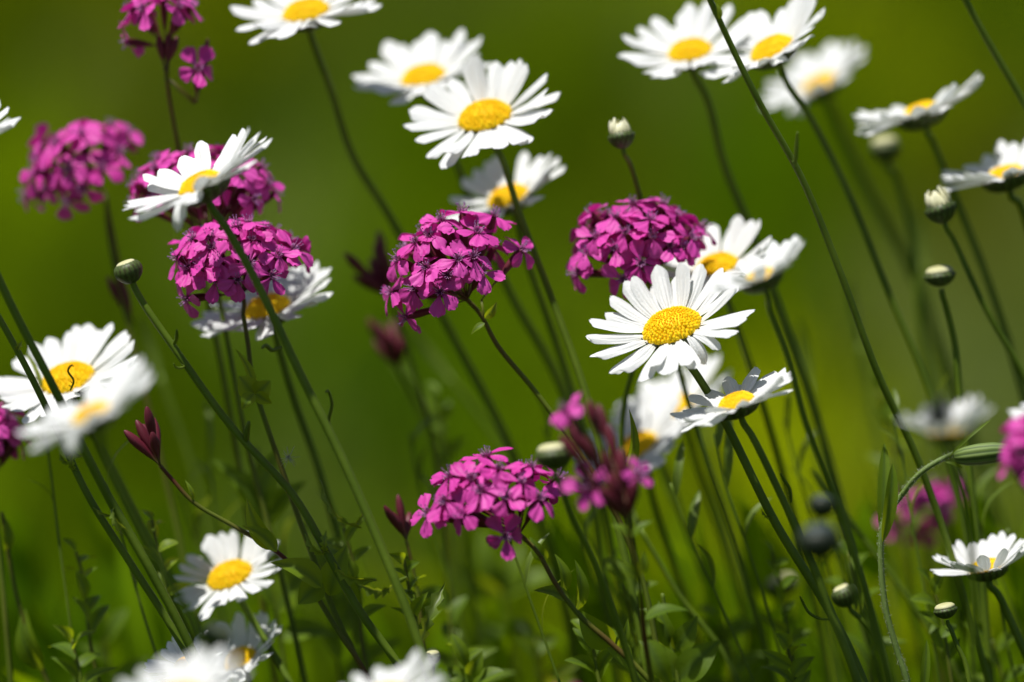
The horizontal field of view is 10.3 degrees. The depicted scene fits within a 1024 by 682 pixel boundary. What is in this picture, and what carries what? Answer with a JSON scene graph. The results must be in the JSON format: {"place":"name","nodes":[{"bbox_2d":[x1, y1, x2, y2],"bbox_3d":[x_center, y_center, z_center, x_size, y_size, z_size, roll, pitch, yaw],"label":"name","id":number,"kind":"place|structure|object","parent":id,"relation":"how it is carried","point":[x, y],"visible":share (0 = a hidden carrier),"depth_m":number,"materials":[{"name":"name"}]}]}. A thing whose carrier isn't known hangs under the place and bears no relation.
{"place":"outdoors","nodes":[
{"label":"outdoors","id":0,"kind":"place"},
{"bbox_2d":[0,0,1022,614],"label":"ground","id":1,"kind":"structure","parent":0,"point":[534,312],"depth_m":4.70,"materials":[{"name":"green plant"}]},
{"bbox_2d":[0,402,31,681],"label":"catchfly","id":2,"kind":"object","parent":1,"relation":"on","point":[10,437],"visible":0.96,"depth_m":1.74,"materials":[{"name":"purple plant"}]},
{"bbox_2d":[0,512,49,681],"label":"leafy shoot","id":3,"kind":"object","parent":1,"relation":"on","point":[28,650],"visible":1,"depth_m":1.75,"materials":[{"name":"green plant"}]},
{"bbox_2d":[25,354,78,681],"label":"grass stalk","id":4,"kind":"object","parent":1,"relation":"on","point":[38,375],"depth_m":1.74,"materials":[{"name":"green plant"}]},
{"bbox_2d":[48,624,116,681],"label":"leafy shoot","id":5,"kind":"object","parent":1,"relation":"on","point":[71,668],"visible":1,"depth_m":1.73,"materials":[{"name":"green plant"}]},
{"bbox_2d":[63,539,109,681],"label":"leafy shoot","id":6,"kind":"object","parent":1,"relation":"on","point":[95,617],"visible":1,"depth_m":1.74,"materials":[{"name":"green plant"}]},
{"bbox_2d":[0,314,187,657],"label":"flower stalk","id":7,"kind":"object","parent":1,"relation":"on","point":[127,558],"visible":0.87,"depth_m":1.70,"materials":[{"name":"green plant"}]},
{"bbox_2d":[0,323,194,642],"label":"daisy","id":8,"kind":"object","parent":1,"relation":"on","point":[79,349],"visible":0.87,"depth_m":1.74,"materials":[{"name":"white plant"}]},
{"bbox_2d":[0,103,196,654],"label":"daisy","id":9,"kind":"object","parent":1,"relation":"on","point":[118,519],"visible":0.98,"depth_m":1.69,"materials":[{"name":"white plant"}]},
{"bbox_2d":[17,117,199,625],"bbox_3d":[-0.099,0.205,1.808,0.117,0.552,0.033,4,11,21],"label":"catchfly","id":10,"kind":"object","parent":1,"relation":"on","point":[81,135],"visible":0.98,"depth_m":1.77,"materials":[{"name":"purple plant"}]},
{"bbox_2d":[73,604,151,681],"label":"leafy shoot","id":11,"kind":"object","parent":1,"relation":"on","point":[113,622],"visible":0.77,"depth_m":1.81,"materials":[{"name":"green plant"}]},
{"bbox_2d":[16,356,222,681],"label":"daisy","id":12,"kind":"object","parent":1,"relation":"on","point":[95,412],"visible":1,"depth_m":1.59,"materials":[{"name":"white plant"}]},
{"bbox_2d":[139,510,191,619],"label":"leafy shoot","id":13,"kind":"object","parent":1,"relation":"on","point":[152,526],"visible":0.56,"depth_m":1.73,"materials":[{"name":"green plant"}]},
{"bbox_2d":[144,634,215,678],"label":"daisy","id":14,"kind":"object","parent":1,"relation":"on","point":[171,652],"visible":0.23,"depth_m":1.72,"materials":[{"name":"white plant"}]},
{"bbox_2d":[137,312,224,657],"bbox_3d":[-0.089,0.231,1.871,0.076,0.480,0.005,7,12,34],"label":"grass stalk","id":15,"kind":"object","parent":1,"relation":"on","point":[149,345],"depth_m":1.85,"materials":[{"name":"green plant"}]},
{"bbox_2d":[119,646,248,681],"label":"daisy","id":16,"kind":"object","parent":1,"relation":"on","point":[193,668],"visible":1,"depth_m":1.55,"materials":[{"name":"white plant"}]},
{"bbox_2d":[118,0,278,681],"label":"catchfly","id":17,"kind":"object","parent":1,"relation":"on","point":[144,15],"visible":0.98,"depth_m":1.74,"materials":[{"name":"purple plant"}]},
{"bbox_2d":[178,464,228,626],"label":"grass stalk","id":18,"kind":"object","parent":1,"relation":"on","point":[197,523],"depth_m":1.80,"materials":[{"name":"green plant"}]},
{"bbox_2d":[124,143,306,681],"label":"catchfly","id":19,"kind":"object","parent":1,"relation":"on","point":[241,198],"visible":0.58,"depth_m":1.74,"materials":[{"name":"purple plant"}]},
{"bbox_2d":[202,623,230,664],"bbox_3d":[-0.100,0.296,1.624,0.051,0.436,0.008,-8,13,-39],"label":"flower bud","id":20,"kind":"object","parent":1,"relation":"on","point":[216,635],"visible":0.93,"depth_m":1.60,"materials":[{"name":"green plant"}]},
{"bbox_2d":[194,400,245,681],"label":"grass stalk","id":21,"kind":"object","parent":1,"relation":"on","point":[209,425],"depth_m":1.80,"materials":[{"name":"green plant"}]},
{"bbox_2d":[172,530,292,681],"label":"daisy","id":22,"kind":"object","parent":1,"relation":"on","point":[231,575],"visible":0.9,"depth_m":1.74,"materials":[{"name":"white plant"}]},
{"bbox_2d":[124,406,372,681],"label":"catchfly bud","id":23,"kind":"object","parent":1,"relation":"on","point":[147,443],"visible":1,"depth_m":1.71,"materials":[{"name":"green plant"}]},
{"bbox_2d":[217,610,281,681],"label":"daisy","id":24,"kind":"object","parent":1,"relation":"on","point":[249,656],"visible":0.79,"depth_m":1.74,"materials":[{"name":"white plant"}]},
{"bbox_2d":[114,259,410,681],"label":"daisy bud","id":25,"kind":"object","parent":1,"relation":"on","point":[128,271],"visible":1,"depth_m":1.69,"materials":[{"name":"green plant"}]},
{"bbox_2d":[167,213,365,678],"bbox_3d":[-0.037,0.228,1.733,0.157,0.533,0.050,6,11,29],"label":"catchfly","id":26,"kind":"object","parent":1,"relation":"on","point":[211,262],"visible":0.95,"depth_m":1.71,"materials":[{"name":"purple plant"}]},
{"bbox_2d":[213,448,335,681],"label":"leafy shoot","id":27,"kind":"object","parent":1,"relation":"on","point":[277,500],"visible":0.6,"depth_m":1.77,"materials":[{"name":"green plant"}]},
{"bbox_2d":[123,127,435,681],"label":"daisy","id":28,"kind":"object","parent":1,"relation":"on","point":[198,183],"visible":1,"depth_m":1.67,"materials":[{"name":"white plant"}]},
{"bbox_2d":[190,261,373,681],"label":"daisy","id":29,"kind":"object","parent":1,"relation":"on","point":[299,281],"visible":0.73,"depth_m":1.75,"materials":[{"name":"white plant"}]},
{"bbox_2d":[294,521,401,681],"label":"leafy shoot","id":30,"kind":"object","parent":1,"relation":"on","point":[334,644],"visible":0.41,"depth_m":1.79,"materials":[{"name":"green plant"}]},
{"bbox_2d":[326,516,385,677],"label":"leafy shoot","id":31,"kind":"object","parent":1,"relation":"on","point":[336,543],"visible":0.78,"depth_m":1.73,"materials":[{"name":"green plant"}]},
{"bbox_2d":[352,649,445,681],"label":"daisy","id":32,"kind":"object","parent":1,"relation":"on","point":[402,672],"visible":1,"depth_m":1.59,"materials":[{"name":"white plant"}]},
{"bbox_2d":[344,230,455,658],"bbox_3d":[-0.024,0.220,1.831,0.057,0.515,0.016,1,10,8],"label":"catchfly bud","id":33,"kind":"object","parent":1,"relation":"on","point":[375,279],"visible":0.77,"depth_m":1.79,"materials":[{"name":"plant"}]},
{"bbox_2d":[230,0,583,681],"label":"daisy","id":34,"kind":"object","parent":1,"relation":"on","point":[291,17],"visible":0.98,"depth_m":1.77,"materials":[{"name":"white plant"}]},
{"bbox_2d":[383,494,444,678],"bbox_3d":[-0.024,0.269,1.751,0.020,0.446,0.048,-3,11,-19],"label":"catchfly bud","id":35,"kind":"object","parent":1,"relation":"on","point":[399,521],"visible":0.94,"depth_m":1.73,"materials":[{"name":"green plant"}]},
{"bbox_2d":[389,552,441,677],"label":"leafy shoot","id":36,"kind":"object","parent":1,"relation":"on","point":[416,604],"visible":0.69,"depth_m":1.72,"materials":[{"name":"green plant"}]},
{"bbox_2d":[367,318,464,668],"bbox_3d":[-0.017,0.231,1.865,0.058,0.482,0.014,3,10,15],"label":"catchfly bud","id":37,"kind":"object","parent":1,"relation":"on","point":[390,347],"visible":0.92,"depth_m":1.83,"materials":[{"name":"green plant"}]},
{"bbox_2d":[409,414,473,677],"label":"grass stalk","id":38,"kind":"object","parent":1,"relation":"on","point":[420,475],"depth_m":1.79,"materials":[{"name":"green plant"}]},
{"bbox_2d":[426,382,483,668],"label":"leafy shoot","id":39,"kind":"object","parent":1,"relation":"on","point":[452,448],"visible":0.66,"depth_m":1.82,"materials":[{"name":"green plant"}]},
{"bbox_2d":[419,586,515,681],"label":"leafy shoot","id":40,"kind":"object","parent":1,"relation":"on","point":[454,610],"visible":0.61,"depth_m":1.77,"materials":[{"name":"green plant"}]},
{"bbox_2d":[445,634,503,681],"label":"leafy shoot","id":41,"kind":"object","parent":1,"relation":"on","point":[473,666],"visible":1,"depth_m":1.73,"materials":[{"name":"green plant"}]},
{"bbox_2d":[352,28,621,681],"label":"daisy","id":42,"kind":"object","parent":1,"relation":"on","point":[426,62],"visible":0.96,"depth_m":1.79,"materials":[{"name":"white plant"}]},
{"bbox_2d":[406,324,576,618],"bbox_3d":[0.035,0.230,1.902,0.144,0.472,0.004,3,10,16],"label":"grass stalk","id":43,"kind":"object","parent":1,"relation":"on","point":[429,352],"depth_m":1.88,"materials":[{"name":"green plant"}]},
{"bbox_2d":[441,528,550,681],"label":"leafy shoot","id":44,"kind":"object","parent":1,"relation":"on","point":[494,578],"visible":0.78,"depth_m":1.86,"materials":[{"name":"green plant"}]},
{"bbox_2d":[0,0,1023,681],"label":"grass clumps","id":45,"kind":"object","parent":1,"relation":"on","point":[336,328],"visible":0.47,"depth_m":4.14,"materials":[{"name":"green plant"}]},
{"bbox_2d":[0,414,1023,681],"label":"undergrowth","id":46,"kind":"object","parent":1,"relation":"on","point":[26,554],"visible":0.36,"depth_m":2.03,"materials":[{"name":"green plant"}]},
{"bbox_2d":[380,202,661,681],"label":"catchfly","id":47,"kind":"object","parent":1,"relation":"on","point":[436,273],"visible":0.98,"depth_m":1.71,"materials":[{"name":"purple plant"}]},
{"bbox_2d":[404,55,646,681],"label":"daisy","id":48,"kind":"object","parent":1,"relation":"on","point":[486,118],"visible":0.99,"depth_m":1.74,"materials":[{"name":"white plant"}]},
{"bbox_2d":[410,445,647,681],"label":"catchfly","id":49,"kind":"object","parent":1,"relation":"on","point":[473,487],"visible":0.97,"depth_m":1.68,"materials":[{"name":"purple plant"}]},
{"bbox_2d":[502,518,571,681],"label":"grass stalk","id":50,"kind":"object","parent":1,"relation":"on","point":[530,557],"depth_m":1.72,"materials":[{"name":"green plant"}]},
{"bbox_2d":[443,152,635,660],"bbox_3d":[0.029,0.209,1.812,0.102,0.542,0.039,0,10,0],"label":"daisy","id":51,"kind":"object","parent":1,"relation":"on","point":[489,182],"visible":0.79,"depth_m":1.78,"materials":[{"name":"white plant"}]},
{"bbox_2d":[508,619,578,681],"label":"leafy shoot","id":52,"kind":"object","parent":1,"relation":"on","point":[523,628],"visible":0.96,"depth_m":1.80,"materials":[{"name":"green plant"}]},
{"bbox_2d":[530,390,634,648],"bbox_3d":[0.066,0.249,1.800,0.124,0.469,0.008,3,11,18],"label":"grass stalk","id":53,"kind":"object","parent":1,"relation":"on","point":[548,435],"depth_m":1.78,"materials":[{"name":"green plant"}]},
{"bbox_2d":[535,442,639,681],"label":"daisy bud","id":54,"kind":"object","parent":1,"relation":"on","point":[552,456],"visible":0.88,"depth_m":1.66,"materials":[{"name":"green plant"}]},
{"bbox_2d":[564,619,617,681],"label":"leafy shoot","id":55,"kind":"object","parent":1,"relation":"on","point":[598,666],"visible":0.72,"depth_m":1.72,"materials":[{"name":"green plant"}]},
{"bbox_2d":[580,504,624,628],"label":"grass stalk","id":56,"kind":"object","parent":1,"relation":"on","point":[585,532],"depth_m":1.78,"materials":[{"name":"green plant"}]},
{"bbox_2d":[550,392,688,681],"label":"purple flower","id":57,"kind":"object","parent":1,"relation":"on","point":[619,496],"visible":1,"depth_m":1.62,"materials":[{"name":"purple plant"}]},
{"bbox_2d":[575,391,702,644],"bbox_3d":[0.076,0.246,1.825,0.115,0.466,0.042,-2,10,-12],"label":"daisy","id":58,"kind":"object","parent":1,"relation":"on","point":[652,421],"visible":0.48,"depth_m":1.79,"materials":[{"name":"white plant"}]},
{"bbox_2d":[566,193,716,681],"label":"catchfly","id":59,"kind":"object","parent":1,"relation":"on","point":[628,239],"visible":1,"depth_m":1.72,"materials":[{"name":"purple plant"}]},
{"bbox_2d":[604,557,682,681],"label":"leafy shoot","id":60,"kind":"object","parent":1,"relation":"on","point":[617,573],"visible":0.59,"depth_m":1.75,"materials":[{"name":"green plant"}]},
{"bbox_2d":[608,353,751,637],"bbox_3d":[0.079,0.236,1.856,0.108,0.476,0.044,-7,12,-33],"label":"daisy","id":61,"kind":"object","parent":1,"relation":"on","point":[651,391],"visible":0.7,"depth_m":1.81,"materials":[{"name":"white plant"}]},
{"bbox_2d":[639,593,720,681],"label":"leafy shoot","id":62,"kind":"object","parent":1,"relation":"on","point":[691,663],"visible":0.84,"depth_m":1.72,"materials":[{"name":"green plant"}]},
{"bbox_2d":[631,509,739,681],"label":"grass stalk","id":63,"kind":"object","parent":1,"relation":"on","point":[635,520],"depth_m":1.75,"materials":[{"name":"green plant"}]},
{"bbox_2d":[608,118,776,681],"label":"daisy bud","id":64,"kind":"object","parent":1,"relation":"on","point":[621,136],"visible":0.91,"depth_m":1.75,"materials":[{"name":"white plant"}]},
{"bbox_2d":[659,461,742,678],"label":"grass stalk","id":65,"kind":"object","parent":1,"relation":"on","point":[667,478],"depth_m":1.82,"materials":[{"name":"green plant"}]},
{"bbox_2d":[670,440,754,681],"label":"grass stalk","id":66,"kind":"object","parent":1,"relation":"on","point":[694,510],"depth_m":1.73,"materials":[{"name":"green plant"}]},
{"bbox_2d":[698,390,747,644],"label":"grass stalk","id":67,"kind":"object","parent":1,"relation":"on","point":[706,429],"depth_m":1.90,"materials":[{"name":"green plant"}]},
{"bbox_2d":[586,262,867,681],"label":"daisy","id":68,"kind":"object","parent":1,"relation":"on","point":[673,327],"visible":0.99,"depth_m":1.70,"materials":[{"name":"white plant"}]},
{"bbox_2d":[697,604,765,681],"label":"leafy shoot","id":69,"kind":"object","parent":1,"relation":"on","point":[739,625],"visible":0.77,"depth_m":1.80,"materials":[{"name":"green plant"}]},
{"bbox_2d":[663,215,832,681],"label":"daisy","id":70,"kind":"object","parent":1,"relation":"on","point":[737,241],"visible":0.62,"depth_m":1.76,"materials":[{"name":"white plant"}]},
{"bbox_2d":[618,1,883,681],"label":"daisy","id":71,"kind":"object","parent":1,"relation":"on","point":[692,36],"visible":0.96,"depth_m":1.78,"materials":[{"name":"white plant"}]},
{"bbox_2d":[714,420,788,681],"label":"grass stalk","id":72,"kind":"object","parent":1,"relation":"on","point":[728,454],"depth_m":1.74,"materials":[{"name":"green plant"}]},
{"bbox_2d":[670,367,861,681],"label":"daisy","id":73,"kind":"object","parent":1,"relation":"on","point":[743,400],"visible":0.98,"depth_m":1.68,"materials":[{"name":"white plant"}]},
{"bbox_2d":[764,574,800,658],"bbox_3d":[0.105,0.272,1.866,0.048,0.400,0.011,-1,10,-6],"label":"daisy bud","id":74,"kind":"object","parent":1,"relation":"on","point":[787,590],"visible":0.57,"depth_m":1.83,"materials":[{"name":"green plant"}]},
{"bbox_2d":[755,540,810,660],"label":"leafy shoot","id":75,"kind":"object","parent":1,"relation":"on","point":[798,634],"visible":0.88,"depth_m":1.75,"materials":[{"name":"green plant"}]},
{"bbox_2d":[760,633,814,681],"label":"leafy shoot","id":76,"kind":"object","parent":1,"relation":"on","point":[783,664],"visible":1,"depth_m":1.72,"materials":[{"name":"green plant"}]},
{"bbox_2d":[703,235,889,681],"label":"daisy","id":77,"kind":"object","parent":1,"relation":"on","point":[764,274],"visible":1,"depth_m":1.65,"materials":[{"name":"white plant"}]},
{"bbox_2d":[783,382,845,630],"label":"grass stalk","id":78,"kind":"object","parent":1,"relation":"on","point":[786,426],"depth_m":1.78,"materials":[{"name":"green plant"}]},
{"bbox_2d":[797,523,841,681],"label":"daisy bud","id":79,"kind":"object","parent":1,"relation":"on","point":[820,543],"visible":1,"depth_m":1.56,"materials":[{"name":"plant"}]},
{"bbox_2d":[796,319,864,671],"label":"grass stalk","id":80,"kind":"object","parent":1,"relation":"on","point":[801,344],"depth_m":1.90,"materials":[{"name":"green plant"}]},
{"bbox_2d":[698,0,985,657],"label":"daisy","id":81,"kind":"object","parent":1,"relation":"on","point":[777,44],"visible":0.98,"depth_m":1.75,"materials":[{"name":"white plant"}]},
{"bbox_2d":[831,583,865,627],"bbox_3d":[0.125,0.282,1.752,0.063,0.419,0.009,6,12,30],"label":"daisy bud","id":82,"kind":"object","parent":1,"relation":"on","point":[842,596],"visible":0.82,"depth_m":1.73,"materials":[{"name":"green plant"}]},
{"bbox_2d":[707,0,991,681],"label":"flower stalk","id":83,"kind":"object","parent":1,"relation":"on","point":[791,157],"visible":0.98,"depth_m":1.71,"materials":[{"name":"green plant"}]},
{"bbox_2d":[809,495,893,681],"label":"daisy bud","id":84,"kind":"object","parent":1,"relation":"on","point":[821,507],"visible":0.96,"depth_m":1.61,"materials":[{"name":"plant"}]},
{"bbox_2d":[827,539,906,681],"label":"leafy shoot","id":85,"kind":"object","parent":1,"relation":"on","point":[862,647],"visible":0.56,"depth_m":1.76,"materials":[{"name":"green plant"}]},
{"bbox_2d":[848,278,899,681],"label":"grass stalk","id":86,"kind":"object","parent":1,"relation":"on","point":[892,606],"depth_m":1.87,"materials":[{"name":"green plant"}]},
{"bbox_2d":[762,39,1004,530],"bbox_3d":[0.158,0.180,1.906,0.153,0.567,0.038,0,10,0],"label":"daisy","id":87,"kind":"object","parent":1,"relation":"on","point":[820,78],"visible":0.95,"depth_m":1.87,"materials":[{"name":"white plant"}]},
{"bbox_2d":[809,468,964,681],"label":"grass stalk","id":88,"kind":"object","parent":1,"relation":"on","point":[820,483],"depth_m":1.77,"materials":[{"name":"green plant"}]},
{"bbox_2d":[866,366,932,675],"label":"leafy shoot","id":89,"kind":"object","parent":1,"relation":"on","point":[919,515],"visible":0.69,"depth_m":1.83,"materials":[{"name":"green plant"}]},
{"bbox_2d":[878,387,940,681],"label":"grass stalk","id":90,"kind":"object","parent":1,"relation":"on","point":[894,422],"depth_m":1.75,"materials":[{"name":"green plant"}]},
{"bbox_2d":[870,135,961,631],"bbox_3d":[0.145,0.200,1.871,0.060,0.540,0.011,2,10,12],"label":"daisy bud","id":91,"kind":"object","parent":1,"relation":"on","point":[886,149],"visible":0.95,"depth_m":1.84,"materials":[{"name":"green plant"}]},
{"bbox_2d":[876,476,955,681],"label":"catchfly","id":92,"kind":"object","parent":1,"relation":"on","point":[943,498],"visible":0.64,"depth_m":1.84,"materials":[{"name":"purple plant"}]},
{"bbox_2d":[910,568,958,681],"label":"leafy shoot","id":93,"kind":"object","parent":1,"relation":"on","point":[939,633],"visible":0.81,"depth_m":1.73,"materials":[{"name":"green plant"}]},
{"bbox_2d":[852,71,1023,409],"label":"daisy","id":94,"kind":"object","parent":1,"relation":"on","point":[924,115],"visible":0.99,"depth_m":1.78,"materials":[{"name":"white plant"}]},
{"bbox_2d":[877,420,1003,681],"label":"flower bud stem","id":95,"kind":"object","parent":1,"relation":"on","point":[889,498],"visible":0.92,"depth_m":1.70,"materials":[{"name":"green plant"}]},
{"bbox_2d":[914,200,969,644],"bbox_3d":[0.153,0.205,1.941,0.004,0.506,0.058,-6,12,-31],"label":"grass stalk","id":96,"kind":"object","parent":1,"relation":"on","point":[919,234],"depth_m":1.92,"materials":[{"name":"green plant"}]},
{"bbox_2d":[897,395,993,681],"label":"daisy","id":97,"kind":"object","parent":1,"relation":"on","point":[960,425],"visible":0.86,"depth_m":1.58,"materials":[{"name":"white plant"}]},
{"bbox_2d":[925,397,953,426],"bbox_3d":[0.116,0.019,1.548,0.008,0.009,0.004,0,10,0],"label":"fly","id":98,"kind":"object","parent":97,"relation":"on","point":[938,414],"visible":1,"depth_m":1.55},
{"bbox_2d":[933,602,969,681],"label":"daisy bud","id":99,"kind":"object","parent":1,"relation":"on","point":[946,610],"visible":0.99,"depth_m":1.70,"materials":[{"name":"green plant"}]},
{"bbox_2d":[924,265,994,681],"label":"daisy bud","id":100,"kind":"object","parent":1,"relation":"on","point":[940,276],"visible":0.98,"depth_m":1.75,"materials":[{"name":"green plant"}]},
{"bbox_2d":[924,185,1023,381],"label":"daisy bud","id":101,"kind":"object","parent":1,"relation":"on","point":[940,207],"visible":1,"depth_m":1.74,"materials":[{"name":"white plant"}]},
{"bbox_2d":[931,531,1023,659],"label":"daisy","id":102,"kind":"object","parent":1,"relation":"on","point":[995,556],"visible":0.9,"depth_m":1.73,"materials":[{"name":"white plant"}]},
{"bbox_2d":[941,140,1023,225],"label":"daisy","id":103,"kind":"object","parent":1,"relation":"on","point":[1003,172],"visible":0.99,"depth_m":1.76,"materials":[{"name":"white plant"}]},
{"bbox_2d":[962,0,1023,108],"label":"flower stalk","id":104,"kind":"object","parent":1,"relation":"on","point":[996,55],"visible":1,"depth_m":1.74,"materials":[{"name":"green plant"}]},
{"bbox_2d":[963,622,1023,681],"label":"leafy shoot","id":105,"kind":"object","parent":1,"relation":"on","point":[1007,676],"visible":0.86,"depth_m":1.76,"materials":[{"name":"green plant"}]},
{"bbox_2d":[997,414,1023,487],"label":"catchfly","id":106,"kind":"object","parent":1,"relation":"on","point":[1012,453],"visible":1,"depth_m":1.61,"materials":[{"name":"pink plant"}]},
{"bbox_2d":[0,0,1023,681],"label":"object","id":107,"kind":"structure","parent":0,"point":[610,164],"depth_m":4.63,"materials":[{"name":"green plant"}]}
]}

